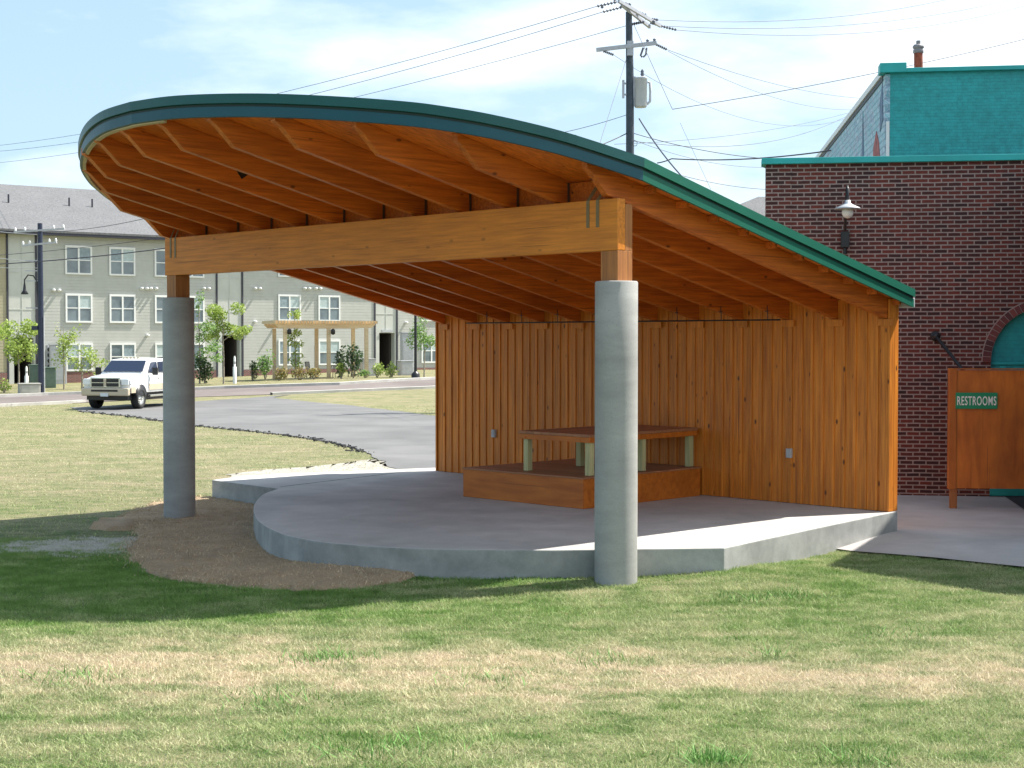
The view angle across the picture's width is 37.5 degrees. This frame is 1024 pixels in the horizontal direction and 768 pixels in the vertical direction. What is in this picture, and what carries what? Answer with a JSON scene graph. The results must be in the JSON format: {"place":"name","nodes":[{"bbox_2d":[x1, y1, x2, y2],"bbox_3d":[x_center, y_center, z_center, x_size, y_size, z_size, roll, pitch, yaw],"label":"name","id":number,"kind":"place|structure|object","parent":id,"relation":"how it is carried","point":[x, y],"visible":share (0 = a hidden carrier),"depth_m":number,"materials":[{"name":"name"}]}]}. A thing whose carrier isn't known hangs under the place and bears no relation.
{"place":"outdoors","nodes":[
{"label":"outdoors","id":0,"kind":"place"},
{"bbox_2d":[0,248,164,264],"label":"power line","id":1,"kind":"object","parent":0,"point":[83,257],"visible":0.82,"depth_m":64.02,"materials":[{"name":"black rubber"}]},
{"bbox_2d":[0,404,434,537],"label":"grass","id":2,"kind":"structure","parent":0,"point":[138,434],"depth_m":35.16,"materials":[{"name":"green plant"}]},
{"bbox_2d":[0,380,434,403],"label":"street","id":3,"kind":"structure","parent":0,"point":[216,392],"depth_m":73.85,"materials":[{"name":"grey asphalt"}]},
{"bbox_2d":[0,400,85,406],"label":"kerb","id":4,"kind":"structure","parent":3,"relation":"on","point":[40,403],"depth_m":62.33,"materials":[{"name":"concrete"}]},
{"bbox_2d":[270,386,434,394],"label":"kerb","id":5,"kind":"structure","parent":3,"relation":"on","point":[350,390],"depth_m":72.34,"materials":[{"name":"concrete"}]},
{"bbox_2d":[0,370,1023,767],"bbox_3d":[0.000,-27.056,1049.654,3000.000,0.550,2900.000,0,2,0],"label":"lawn","id":6,"kind":"structure","parent":0,"point":[386,398],"depth_m":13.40,"materials":[{"name":"plant"}]},
{"bbox_2d":[0,377,11,392],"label":"shrub","id":7,"kind":"object","parent":6,"relation":"on","point":[4,389],"visible":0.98,"depth_m":76.00,"materials":[{"name":"green plant"}]},
{"bbox_2d":[0,319,37,382],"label":"young tree","id":8,"kind":"object","parent":6,"relation":"on","point":[14,346],"visible":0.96,"depth_m":76.86,"materials":[{"name":"green plant"}]},
{"bbox_2d":[24,366,27,382],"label":"utility marker","id":9,"kind":"object","parent":6,"relation":"on","point":[26,375],"visible":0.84,"depth_m":78.96,"materials":[{"name":"white paint"}]},
{"bbox_2d":[17,383,40,393],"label":"utility vault","id":10,"kind":"object","parent":6,"relation":"on","point":[28,387],"visible":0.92,"depth_m":74.70,"materials":[{"name":"concrete"}]},
{"bbox_2d":[21,386,38,392],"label":"door","id":11,"kind":"structure","parent":10,"relation":"in","point":[24,389],"depth_m":74.70,"materials":[{"name":"metal"}]},
{"bbox_2d":[28,364,37,382],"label":"utility cabinet","id":12,"kind":"object","parent":6,"relation":"on","point":[33,373],"visible":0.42,"depth_m":84.69,"materials":[{"name":"green metal"}]},
{"bbox_2d":[14,223,64,392],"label":"utility pole","id":13,"kind":"object","parent":6,"relation":"on","point":[40,327],"visible":0.94,"depth_m":75.82,"materials":[{"name":"grey wood"}]},
{"bbox_2d":[4,238,160,254],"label":"power line","id":14,"kind":"object","parent":13,"relation":"attached to","point":[81,247],"visible":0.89,"depth_m":69.61,"materials":[{"name":"black metal"}]},
{"bbox_2d":[53,219,141,231],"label":"power line","id":15,"kind":"object","parent":13,"relation":"attached to","point":[96,227],"visible":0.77,"depth_m":68.05,"materials":[{"name":"black metal"}]},
{"bbox_2d":[45,367,56,387],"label":"utility cabinet","id":16,"kind":"object","parent":6,"relation":"on","point":[50,377],"visible":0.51,"depth_m":83.73,"materials":[{"name":"green metal"}]},
{"bbox_2d":[48,344,66,383],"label":"door frame","id":17,"kind":"object","parent":6,"relation":"on","point":[59,371],"visible":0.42,"depth_m":92.84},
{"bbox_2d":[51,322,81,389],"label":"young tree","id":18,"kind":"object","parent":6,"relation":"on","point":[72,337],"visible":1,"depth_m":79.96,"materials":[{"name":"green plant"}]},
{"bbox_2d":[70,343,109,387],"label":"young tree","id":19,"kind":"object","parent":6,"relation":"on","point":[93,356],"visible":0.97,"depth_m":80.98,"materials":[{"name":"green plant"}]},
{"bbox_2d":[89,515,139,530],"bbox_3d":[-5.643,1.982,21.526,0.793,0.075,1.487,0,2,0],"label":"sod mat","id":20,"kind":"object","parent":6,"relation":"on","point":[118,523],"visible":0.95,"depth_m":21.21,"materials":[{"name":"beige soil"}]},
{"bbox_2d":[195,355,214,382],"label":"shrub","id":21,"kind":"object","parent":6,"relation":"on","point":[204,370],"visible":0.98,"depth_m":83.88,"materials":[{"name":"green plant"}]},
{"bbox_2d":[194,290,222,383],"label":"young tree","id":22,"kind":"object","parent":6,"relation":"on","point":[210,348],"visible":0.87,"depth_m":83.94,"materials":[{"name":"green plant"}]},
{"bbox_2d":[0,184,434,383],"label":"apartment building","id":23,"kind":"structure","parent":6,"relation":"on","point":[111,305],"depth_m":98.56,"materials":[{"name":"beige"}]},
{"bbox_2d":[46,345,48,366],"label":"electric meter","id":24,"kind":"object","parent":23,"relation":"attached to","point":[47,355],"visible":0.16,"depth_m":94.56,"materials":[{"name":"black metal"}]},
{"bbox_2d":[65,245,91,274],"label":"window","id":25,"kind":"structure","parent":23,"relation":"in","point":[82,266],"depth_m":95.82,"materials":[{"name":"grey glass"}]},
{"bbox_2d":[65,293,92,322],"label":"window","id":26,"kind":"structure","parent":23,"relation":"in","point":[82,303],"depth_m":95.89,"materials":[{"name":"grey glass"}]},
{"bbox_2d":[66,343,92,370],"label":"window","id":27,"kind":"structure","parent":23,"relation":"in","point":[86,345],"depth_m":95.97,"materials":[{"name":"white paint"}]},
{"bbox_2d":[109,247,134,275],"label":"window","id":28,"kind":"structure","parent":23,"relation":"in","point":[121,264],"depth_m":97.52,"materials":[{"name":"grey glass"}]},
{"bbox_2d":[109,294,135,322],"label":"window","id":29,"kind":"structure","parent":23,"relation":"in","point":[122,309],"depth_m":97.59,"materials":[{"name":"grey glass"}]},
{"bbox_2d":[110,343,135,360],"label":"window","id":30,"kind":"structure","parent":23,"relation":"in","point":[117,350],"depth_m":97.66,"materials":[{"name":"white paint"}]},
{"bbox_2d":[155,343,162,357],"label":"window","id":31,"kind":"structure","parent":23,"relation":"in","point":[158,346],"depth_m":99.15,"materials":[{"name":"white paint"}]},
{"bbox_2d":[154,248,166,276],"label":"window","id":32,"kind":"structure","parent":23,"relation":"in","point":[159,255],"depth_m":99.03,"materials":[{"name":"grey glass"}]},
{"bbox_2d":[155,295,166,322],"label":"window","id":33,"kind":"structure","parent":23,"relation":"in","point":[158,298],"depth_m":99.08,"materials":[{"name":"white paint"}]},
{"bbox_2d":[190,274,203,277],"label":"window","id":34,"kind":"structure","parent":23,"relation":"in","point":[198,275],"depth_m":100.64,"materials":[{"name":"white paint"}]},
{"bbox_2d":[190,296,204,323],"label":"window","id":35,"kind":"structure","parent":23,"relation":"in","point":[201,319],"depth_m":100.79,"materials":[{"name":"white paint"}]},
{"bbox_2d":[195,343,204,368],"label":"window","id":36,"kind":"structure","parent":23,"relation":"in","point":[197,344],"depth_m":100.79,"materials":[{"name":"white paint"}]},
{"bbox_2d":[278,340,300,365],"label":"window","id":37,"kind":"structure","parent":23,"relation":"in","point":[290,349],"depth_m":104.72,"materials":[{"name":"white paint"}]},
{"bbox_2d":[278,294,300,320],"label":"window","id":38,"kind":"structure","parent":23,"relation":"in","point":[286,303],"depth_m":104.65,"materials":[{"name":"grey glass"}]},
{"bbox_2d":[318,295,339,320],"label":"window","id":39,"kind":"structure","parent":23,"relation":"in","point":[328,305],"depth_m":106.50,"materials":[{"name":"grey glass"}]},
{"bbox_2d":[319,340,340,364],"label":"window","id":40,"kind":"structure","parent":23,"relation":"in","point":[335,344],"depth_m":106.50,"materials":[{"name":"white paint"}]},
{"bbox_2d":[421,339,434,362],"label":"window","id":41,"kind":"structure","parent":23,"relation":"in","point":[430,353],"depth_m":111.53,"materials":[{"name":"white paint"}]},
{"bbox_2d":[0,377,434,396],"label":"kerb","id":42,"kind":"structure","parent":6,"relation":"on","point":[238,386],"depth_m":76.65,"materials":[{"name":"concrete"}]},
{"bbox_2d":[203,302,252,383],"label":"young tree","id":43,"kind":"object","parent":6,"relation":"on","point":[218,314],"visible":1,"depth_m":81.96,"materials":[{"name":"green plant"}]},
{"bbox_2d":[233,356,236,383],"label":"utility marker","id":44,"kind":"object","parent":6,"relation":"on","point":[234,373],"visible":0.93,"depth_m":81.94,"materials":[{"name":"white paint"}]},
{"bbox_2d":[71,395,435,468],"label":"drive","id":45,"kind":"structure","parent":6,"relation":"on","point":[398,439],"depth_m":48.49,"materials":[{"name":"asphalt"}]},
{"bbox_2d":[81,357,162,408],"bbox_3d":[-14.920,-0.090,60.497,2.640,1.965,6.080,0,2,12],"label":"pickup truck","id":46,"kind":"object","parent":45,"relation":"on","point":[137,382],"visible":0.84,"depth_m":58.48,"materials":[{"name":"white painted metal"},{"name":"chrome"},{"name":"glass"}]},
{"bbox_2d":[79,410,365,452],"bbox_3d":[-9.288,1.336,46.093,1.331,0.140,24.791,-1,2,-31],"label":"asphalt rubble","id":47,"kind":"object","parent":45,"relation":"on","point":[314,439],"visible":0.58,"depth_m":43.20,"materials":[{"name":"black asphalt"}]},
{"bbox_2d":[249,360,257,380],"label":"shrub","id":48,"kind":"object","parent":6,"relation":"on","point":[253,372],"visible":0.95,"depth_m":86.00,"materials":[{"name":"green plant"}]},
{"bbox_2d":[253,349,275,380],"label":"shrub","id":49,"kind":"object","parent":6,"relation":"on","point":[266,362],"visible":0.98,"depth_m":85.40,"materials":[{"name":"green plant"}]},
{"bbox_2d":[124,496,414,590],"bbox_3d":[-3.878,1.978,20.255,2.873,0.152,9.798,-1,2,-20],"label":"straw matting","id":50,"kind":"object","parent":6,"relation":"on","point":[185,562],"visible":0.81,"depth_m":17.88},
{"bbox_2d":[109,495,413,588],"bbox_3d":[-3.997,1.959,20.167,2.978,0.124,10.049,-1,2,-20],"label":"loose straw","id":51,"kind":"object","parent":50,"relation":"on","point":[198,548],"visible":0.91,"depth_m":18.57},
{"bbox_2d":[274,367,289,380],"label":"shrub","id":52,"kind":"object","parent":6,"relation":"on","point":[282,373],"visible":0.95,"depth_m":84.89,"materials":[{"name":"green plant"}]},
{"bbox_2d":[287,309,304,378],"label":"young tree","id":53,"kind":"object","parent":6,"relation":"on","point":[296,314],"visible":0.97,"depth_m":87.36,"materials":[{"name":"green plant"}]},
{"bbox_2d":[289,367,314,379],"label":"shrub","id":54,"kind":"object","parent":6,"relation":"on","point":[299,372],"visible":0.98,"depth_m":85.01,"materials":[{"name":"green plant"}]},
{"bbox_2d":[227,459,394,476],"bbox_3d":[-3.571,1.742,30.809,4.534,0.001,5.184,0,2,-11],"label":"gravel spill","id":55,"kind":"object","parent":6,"relation":"on","point":[345,466],"visible":0.39,"depth_m":31.01,"materials":[{"name":"white gravel"}]},
{"bbox_2d":[305,367,321,378],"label":"shrub","id":56,"kind":"object","parent":6,"relation":"on","point":[317,372],"visible":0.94,"depth_m":85.42,"materials":[{"name":"plant"}]},
{"bbox_2d":[262,320,377,379],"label":"pergola","id":57,"kind":"object","parent":6,"relation":"on","point":[328,325],"visible":0.93,"depth_m":87.64,"materials":[{"name":"brown wood"}]},
{"bbox_2d":[333,345,346,377],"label":"shrub","id":58,"kind":"object","parent":6,"relation":"on","point":[340,359],"visible":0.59,"depth_m":87.40,"materials":[{"name":"green plant"}]},
{"bbox_2d":[335,363,347,378],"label":"shrub","id":59,"kind":"object","parent":6,"relation":"on","point":[340,370],"visible":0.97,"depth_m":85.98,"materials":[{"name":"green plant"}]},
{"bbox_2d":[341,342,363,377],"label":"shrub","id":60,"kind":"object","parent":6,"relation":"on","point":[355,354],"visible":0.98,"depth_m":85.85,"materials":[{"name":"green plant"}]},
{"bbox_2d":[357,369,371,377],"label":"shrub","id":61,"kind":"object","parent":6,"relation":"on","point":[365,374],"visible":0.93,"depth_m":86.41,"materials":[{"name":"green plant"}]},
{"bbox_2d":[359,359,375,375],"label":"air conditioner","id":62,"kind":"object","parent":6,"relation":"on","point":[372,362],"visible":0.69,"depth_m":91.87,"materials":[{"name":"grey metal"}]},
{"bbox_2d":[363,362,374,373],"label":"door","id":63,"kind":"structure","parent":62,"relation":"in","point":[371,364],"depth_m":91.88,"materials":[{"name":"grey metal"}]},
{"bbox_2d":[371,363,384,377],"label":"shrub","id":64,"kind":"object","parent":6,"relation":"on","point":[378,367],"visible":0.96,"depth_m":87.00,"materials":[{"name":"green plant"}]},
{"bbox_2d":[382,361,399,376],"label":"shrub","id":65,"kind":"object","parent":6,"relation":"on","point":[391,372],"visible":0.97,"depth_m":87.48,"materials":[{"name":"green plant"}]},
{"bbox_2d":[397,360,412,374],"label":"air conditioner","id":66,"kind":"object","parent":6,"relation":"on","point":[405,367],"visible":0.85,"depth_m":92.70,"materials":[{"name":"grey metal"}]},
{"bbox_2d":[402,364,412,373],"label":"door","id":67,"kind":"structure","parent":66,"relation":"in","point":[406,368],"depth_m":92.67,"materials":[{"name":"grey metal"}]},
{"bbox_2d":[399,332,413,371],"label":"door frame","id":68,"kind":"object","parent":6,"relation":"on","point":[406,352],"visible":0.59,"depth_m":94.75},
{"bbox_2d":[411,315,419,377],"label":"lamp post","id":69,"kind":"object","parent":6,"relation":"on","point":[415,374],"visible":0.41,"depth_m":84.90,"materials":[{"name":"black metal"}]},
{"bbox_2d":[404,317,434,376],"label":"young tree","id":70,"kind":"object","parent":6,"relation":"on","point":[425,339],"visible":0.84,"depth_m":87.88,"materials":[{"name":"green plant"}]},
{"bbox_2d":[212,468,896,578],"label":"concrete platform","id":71,"kind":"structure","parent":6,"relation":"on","point":[431,522],"depth_m":18.52,"materials":[{"name":"concrete"}]},
{"bbox_2d":[78,93,914,585],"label":"pavilion","id":72,"kind":"structure","parent":71,"relation":"on","point":[450,221],"depth_m":19.94,"materials":[{"name":"wood"}]},
{"bbox_2d":[466,305,779,323],"bbox_3d":[1.445,-1.031,22.740,0.027,0.211,6.240,-2,2,-45],"label":"hanging rail","id":73,"kind":"object","parent":72,"relation":"hanging from","point":[677,320],"visible":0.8,"depth_m":22.13,"materials":[{"name":"black metal"}]},
{"bbox_2d":[462,458,700,508],"bbox_3d":[1.024,1.427,22.085,2.563,0.422,2.390,-2,2,-45],"label":"stage riser","id":74,"kind":"object","parent":71,"relation":"on","point":[565,483],"visible":0.74,"depth_m":21.42,"materials":[{"name":"brown wood"}]},
{"bbox_2d":[519,425,697,475],"bbox_3d":[1.414,0.935,21.820,2.380,0.568,1.357,-2,2,-45],"label":"table","id":75,"kind":"object","parent":74,"relation":"on","point":[580,436],"visible":0.81,"depth_m":21.42,"materials":[{"name":"brown wood"}]},
{"bbox_2d":[596,0,676,153],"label":"utility pole","id":76,"kind":"object","parent":6,"relation":"on","point":[636,92],"visible":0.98,"depth_m":57.57,"materials":[{"name":"wood"},{"name":"grey metal"}]},
{"bbox_2d":[6,6,596,144],"bbox_3d":[-18.856,-15.378,83.003,0.022,1.732,69.085,-1,2,-40],"label":"power line","id":77,"kind":"object","parent":76,"relation":"attached to","point":[391,64],"visible":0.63,"depth_m":64.85,"materials":[{"name":"grey metal"}]},
{"bbox_2d":[6,12,601,150],"bbox_3d":[-18.743,-15.039,83.162,0.023,1.802,69.004,-1,2,-40],"label":"power line","id":78,"kind":"object","parent":76,"relation":"attached to","point":[402,70],"visible":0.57,"depth_m":64.41,"materials":[{"name":"grey metal"}]},
{"bbox_2d":[0,26,624,162],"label":"power line","id":79,"kind":"object","parent":76,"relation":"attached to","point":[422,80],"visible":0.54,"depth_m":64.99,"materials":[{"name":"grey metal"}]},
{"bbox_2d":[600,58,626,141],"bbox_3d":[3.554,-9.923,53.743,0.018,4.992,8.188,0,2,12],"label":"power line","id":80,"kind":"object","parent":76,"relation":"attached to","point":[613,100],"visible":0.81,"depth_m":54.02,"materials":[{"name":"grey metal"}]},
{"bbox_2d":[633,23,671,107],"bbox_3d":[5.224,-11.878,56.189,0.022,3.750,3.244,-1,2,-22],"label":"power line","id":81,"kind":"object","parent":76,"relation":"attached to","point":[652,65],"visible":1,"depth_m":56.13,"materials":[{"name":"grey metal"}]},
{"bbox_2d":[639,118,681,175],"bbox_3d":[5.152,-8.209,52.292,0.049,3.338,9.047,0,2,-5],"label":"power line","id":82,"kind":"object","parent":76,"relation":"attached to","point":[659,148],"visible":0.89,"depth_m":52.38,"materials":[{"name":"black metal"}]},
{"bbox_2d":[634,133,756,157],"bbox_3d":[7.387,-9.263,58.764,5.858,0.761,0.026,-1,2,-20],"label":"power line","id":83,"kind":"object","parent":76,"relation":"attached to","point":[695,148],"visible":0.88,"depth_m":58.66,"materials":[{"name":"black metal"}]},
{"bbox_2d":[634,140,762,167],"bbox_3d":[8.203,-9.613,63.756,0.017,0.491,14.026,1,2,31],"label":"power line","id":84,"kind":"object","parent":76,"relation":"attached to","point":[692,158],"visible":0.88,"depth_m":62.52,"materials":[{"name":"grey metal"}]},
{"bbox_2d":[614,55,843,125],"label":"power line","id":85,"kind":"object","parent":76,"relation":"attached to","point":[716,109],"visible":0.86,"depth_m":67.19,"materials":[{"name":"grey metal"}]},
{"bbox_2d":[635,119,839,146],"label":"power line","id":86,"kind":"object","parent":76,"relation":"attached to","point":[727,146],"visible":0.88,"depth_m":67.36,"materials":[{"name":"grey metal"}]},
{"bbox_2d":[634,113,846,143],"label":"power line","id":87,"kind":"object","parent":76,"relation":"attached to","point":[736,134],"visible":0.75,"depth_m":68.09,"materials":[{"name":"grey metal"}]},
{"bbox_2d":[668,51,841,109],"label":"power line","id":88,"kind":"object","parent":76,"relation":"attached to","point":[747,88],"visible":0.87,"depth_m":67.01,"materials":[{"name":"grey metal"}]},
{"bbox_2d":[667,49,853,97],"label":"power line","id":89,"kind":"object","parent":76,"relation":"attached to","point":[754,78],"visible":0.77,"depth_m":66.72,"materials":[{"name":"grey metal"}]},
{"bbox_2d":[665,0,942,21],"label":"power line","id":90,"kind":"object","parent":76,"relation":"attached to","point":[789,20],"visible":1,"depth_m":64.59,"materials":[{"name":"grey metal"}]},
{"bbox_2d":[670,0,1007,28],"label":"power line","id":91,"kind":"object","parent":76,"relation":"attached to","point":[823,26],"visible":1,"depth_m":64.82,"materials":[{"name":"grey metal"}]},
{"bbox_2d":[672,39,1023,109],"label":"power line","id":92,"kind":"object","parent":76,"relation":"attached to","point":[841,79],"visible":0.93,"depth_m":56.42,"materials":[{"name":"grey metal"}]},
{"bbox_2d":[680,6,1022,35],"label":"power line","id":93,"kind":"object","parent":76,"relation":"attached to","point":[847,33],"visible":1,"depth_m":66.40,"materials":[{"name":"grey metal"}]},
{"bbox_2d":[741,197,764,215],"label":"house","id":94,"kind":"structure","parent":6,"relation":"on","point":[757,204],"depth_m":121.55,"materials":[{"name":"beige"}]},
{"bbox_2d":[0,0,1023,203],"label":"sky","id":95,"kind":"structure","parent":0,"point":[63,63],"materials":[{"name":"blue"}]},
{"bbox_2d":[684,176,764,189],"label":"power line","id":96,"kind":"object","parent":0,"point":[721,184],"visible":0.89,"depth_m":64.04,"materials":[{"name":"grey metal"}]},
{"bbox_2d":[837,495,1023,566],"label":"pavement","id":97,"kind":"structure","parent":0,"point":[987,529],"depth_m":20.17,"materials":[{"name":"concrete"}]},
{"bbox_2d":[761,40,1023,495],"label":"brick building","id":98,"kind":"structure","parent":97,"relation":"on","point":[926,164],"depth_m":25.36,"materials":[{"name":"red brick"}]},
{"bbox_2d":[671,150,830,160],"bbox_3d":[7.377,-7.138,46.820,0.038,0.953,10.699,-1,2,-21],"label":"power line","id":99,"kind":"object","parent":98,"relation":"attached to","point":[753,158],"visible":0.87,"depth_m":46.57,"materials":[{"name":"black metal"}]},
{"bbox_2d":[834,185,860,253],"bbox_3d":[5.559,-2.736,25.054,0.430,1.121,0.751,0,2,8],"label":"wall lamp","id":100,"kind":"object","parent":98,"relation":"attached to","point":[847,207],"visible":1,"depth_m":24.93,"materials":[{"name":"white metal"}]},
{"bbox_2d":[930,331,962,367],"bbox_3d":[7.225,-0.508,24.820,0.155,0.730,1.057,0,2,-16],"label":"rod bracket","id":101,"kind":"object","parent":98,"relation":"attached to","point":[935,335],"visible":0.97,"depth_m":24.99,"materials":[{"name":"black metal"}]},
{"bbox_2d":[990,362,1023,495],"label":"door frame","id":102,"kind":"structure","parent":98,"relation":"in","point":[993,492],"depth_m":25.16,"materials":[{"name":"teal paint"}]},
{"bbox_2d":[947,368,1023,507],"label":"privacy screen","id":103,"kind":"object","parent":97,"relation":"on","point":[985,448],"visible":0.91,"depth_m":23.33,"materials":[{"name":"brown wood"}]},
{"bbox_2d":[955,393,997,408],"bbox_3d":[7.176,0.259,23.308,0.634,0.251,0.014,0,2,5],"label":"restroom sign","id":104,"kind":"object","parent":103,"relation":"attached to","point":[976,400],"visible":1,"depth_m":23.30,"materials":[{"name":"green metal"}]},
{"bbox_2d":[1005,496,1023,508],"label":"dark paving","id":105,"kind":"structure","parent":0,"point":[1018,500],"depth_m":24.63,"materials":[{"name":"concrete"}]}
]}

